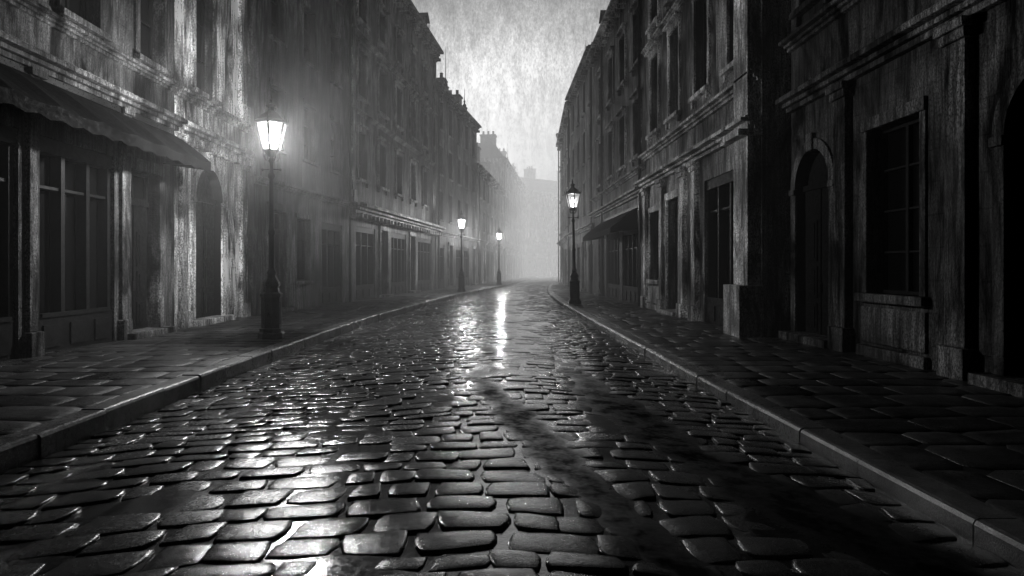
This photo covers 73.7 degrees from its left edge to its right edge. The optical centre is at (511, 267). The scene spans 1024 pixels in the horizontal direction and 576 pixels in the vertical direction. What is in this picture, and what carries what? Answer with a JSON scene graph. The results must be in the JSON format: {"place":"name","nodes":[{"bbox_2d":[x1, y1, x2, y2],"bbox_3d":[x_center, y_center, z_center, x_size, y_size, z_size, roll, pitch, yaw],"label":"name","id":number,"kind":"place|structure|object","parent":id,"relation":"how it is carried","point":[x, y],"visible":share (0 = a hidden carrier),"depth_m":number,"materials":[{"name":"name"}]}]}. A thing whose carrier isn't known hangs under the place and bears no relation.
{"place":"outdoors","nodes":[
{"label":"outdoors","id":0,"kind":"place"},
{"bbox_2d":[0,276,540,436],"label":"pavement","id":1,"kind":"structure","parent":0,"point":[46,387],"depth_m":10.53,"materials":[{"name":"grey stone"}]},
{"bbox_2d":[0,0,210,360],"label":"townhouse","id":2,"kind":"structure","parent":1,"relation":"on","point":[94,150],"depth_m":12.57,"materials":[{"name":"stone"}]},
{"bbox_2d":[65,0,152,202],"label":"window frames","id":3,"kind":"structure","parent":2,"relation":"in","point":[83,2],"depth_m":15.06,"materials":[{"name":"paint"}]},
{"bbox_2d":[131,200,148,328],"bbox_3d":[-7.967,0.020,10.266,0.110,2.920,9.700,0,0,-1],"label":"door","id":4,"kind":"structure","parent":2,"relation":"in","point":[138,208],"depth_m":14.71,"materials":[{"name":"black wood"}]},
{"bbox_2d":[174,0,256,328],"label":"townhouse","id":5,"kind":"structure","parent":1,"relation":"on","point":[211,206],"depth_m":18.08,"materials":[{"name":"stone"}]},
{"bbox_2d":[196,0,204,91],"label":"window frames","id":6,"kind":"structure","parent":5,"relation":"in","point":[202,24],"depth_m":18.01,"materials":[{"name":"paint"}]},
{"bbox_2d":[196,171,222,317],"bbox_3d":[-8.013,-0.555,17.792,0.290,4.070,1.650,0,0,-1],"label":"door","id":7,"kind":"structure","parent":5,"relation":"in","point":[209,191],"depth_m":18.14,"materials":[{"name":"black wood"}]},
{"bbox_2d":[253,94,288,338],"bbox_3d":[-4.928,-1.060,13.989,0.664,5.020,0.715,0,0,-1],"label":"street lamp","id":8,"kind":"object","parent":1,"relation":"on","point":[271,294],"visible":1,"depth_m":13.89,"materials":[{"name":"metal"}]},
{"bbox_2d":[245,0,353,315],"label":"townhouse","id":9,"kind":"structure","parent":1,"relation":"on","point":[299,60],"depth_m":24.18,"materials":[{"name":"stone"}]},
{"bbox_2d":[274,230,279,279],"bbox_3d":[-7.792,0.120,22.059,0.110,2.720,1.200,0,0,6],"label":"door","id":10,"kind":"structure","parent":9,"relation":"in","point":[276,237],"depth_m":22.44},
{"bbox_2d":[271,0,334,280],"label":"window frames","id":11,"kind":"structure","parent":9,"relation":"in","point":[276,3],"depth_m":24.70,"materials":[{"name":"paint"}]},
{"bbox_2d":[352,0,445,300],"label":"townhouse","id":12,"kind":"structure","parent":1,"relation":"on","point":[397,50],"depth_m":35.45,"materials":[{"name":"stone"}]},
{"bbox_2d":[359,0,397,242],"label":"window frames","id":13,"kind":"structure","parent":12,"relation":"in","point":[360,0],"depth_m":34.08,"materials":[{"name":"paint"}]},
{"bbox_2d":[381,243,411,293],"bbox_3d":[-6.304,0.120,36.751,0.110,2.720,7.000,0,0,6],"label":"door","id":14,"kind":"structure","parent":12,"relation":"in","point":[382,244],"depth_m":34.25,"materials":[{"name":"grey wood"}]},
{"bbox_2d":[435,53,481,288],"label":"townhouse","id":15,"kind":"structure","parent":1,"relation":"on","point":[458,126],"depth_m":51.43,"materials":[{"name":"stone"}]},
{"bbox_2d":[456,209,466,291],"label":"street lamp","id":16,"kind":"object","parent":1,"relation":"on","point":[461,277],"visible":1,"depth_m":41.41,"materials":[{"name":"metal"}]},
{"bbox_2d":[477,142,506,283],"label":"townhouse","id":17,"kind":"structure","parent":1,"relation":"on","point":[491,190],"depth_m":67.99,"materials":[{"name":"grey stone"}]},
{"bbox_2d":[495,228,502,284],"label":"street lamp","id":18,"kind":"object","parent":1,"relation":"on","point":[498,232],"visible":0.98,"depth_m":57.89,"materials":[{"name":"metal"}]},
{"bbox_2d":[478,131,527,279],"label":"townhouse","id":19,"kind":"structure","parent":1,"relation":"on","point":[503,173],"depth_m":88.73,"materials":[{"name":"stone"}]},
{"bbox_2d":[411,0,609,180],"label":"sky","id":20,"kind":"structure","parent":0,"point":[516,62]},
{"bbox_2d":[0,276,1023,575],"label":"road","id":21,"kind":"structure","parent":0,"point":[528,428],"depth_m":4.82,"materials":[{"name":"grey stone"}]},
{"bbox_2d":[0,278,537,474],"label":"kerb","id":22,"kind":"structure","parent":21,"relation":"on","point":[29,445],"depth_m":7.73,"materials":[{"name":"stone"}]},
{"bbox_2d":[548,281,1023,571],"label":"kerb","id":23,"kind":"structure","parent":21,"relation":"on","point":[983,525],"depth_m":5.01,"materials":[{"name":"stone"}]},
{"bbox_2d":[520,166,559,276],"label":"townhouse","id":24,"kind":"structure","parent":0,"point":[542,227],"depth_m":120.51,"materials":[{"name":"grey stone"}]},
{"bbox_2d":[531,197,557,261],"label":"window frames","id":25,"kind":"structure","parent":24,"relation":"in","point":[531,197],"depth_m":119.48,"materials":[{"name":"paint"}]},
{"bbox_2d":[543,262,546,274],"bbox_3d":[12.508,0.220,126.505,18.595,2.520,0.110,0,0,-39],"label":"door","id":26,"kind":"structure","parent":24,"relation":"in","point":[544,263],"depth_m":121.07,"materials":[{"name":"grey"}]},
{"bbox_2d":[552,282,1023,521],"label":"pavement","id":27,"kind":"structure","parent":0,"point":[965,437],"depth_m":7.54,"materials":[{"name":"grey stone"}]},
{"bbox_2d":[556,133,559,281],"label":"townhouse","id":28,"kind":"structure","parent":27,"relation":"on","point":[558,211],"depth_m":68.33,"materials":[{"name":"grey stone"}]},
{"bbox_2d":[556,101,570,286],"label":"townhouse","id":29,"kind":"structure","parent":27,"relation":"on","point":[563,144],"depth_m":57.85,"materials":[{"name":"grey stone"}]},
{"bbox_2d":[564,179,580,303],"bbox_3d":[2.463,-1.060,27.265,0.664,5.020,0.715,-1,0,-1],"label":"street lamp","id":30,"kind":"object","parent":27,"relation":"on","point":[574,281],"visible":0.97,"depth_m":27.16,"materials":[{"name":"metal"}]},
{"bbox_2d":[565,42,594,292],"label":"townhouse","id":31,"kind":"structure","parent":27,"relation":"on","point":[580,98],"depth_m":42.45,"materials":[{"name":"stone"}]},
{"bbox_2d":[583,0,645,305],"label":"townhouse","id":32,"kind":"structure","parent":27,"relation":"on","point":[616,58],"depth_m":30.15,"materials":[{"name":"stone"}]},
{"bbox_2d":[633,0,790,337],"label":"townhouse","id":33,"kind":"structure","parent":27,"relation":"on","point":[714,183],"depth_m":17.05,"materials":[{"name":"grey stone"}]},
{"bbox_2d":[674,219,677,308],"bbox_3d":[5.232,-0.030,21.128,0.110,3.020,1.400,0,0,-1],"label":"door","id":34,"kind":"structure","parent":33,"relation":"in","point":[676,220],"depth_m":21.52,"materials":[{"name":"black wood"}]},
{"bbox_2d":[656,0,706,279],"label":"window frames","id":35,"kind":"structure","parent":33,"relation":"in","point":[704,2],"depth_m":18.79,"materials":[{"name":"paint"}]},
{"bbox_2d":[775,0,1023,397],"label":"townhouse","id":36,"kind":"structure","parent":27,"relation":"on","point":[906,193],"depth_m":10.10,"materials":[{"name":"stone"}]},
{"bbox_2d":[881,118,918,294],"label":"window frames","id":37,"kind":"structure","parent":36,"relation":"in","point":[908,125],"depth_m":10.51,"materials":[{"name":"paint"}]}
]}

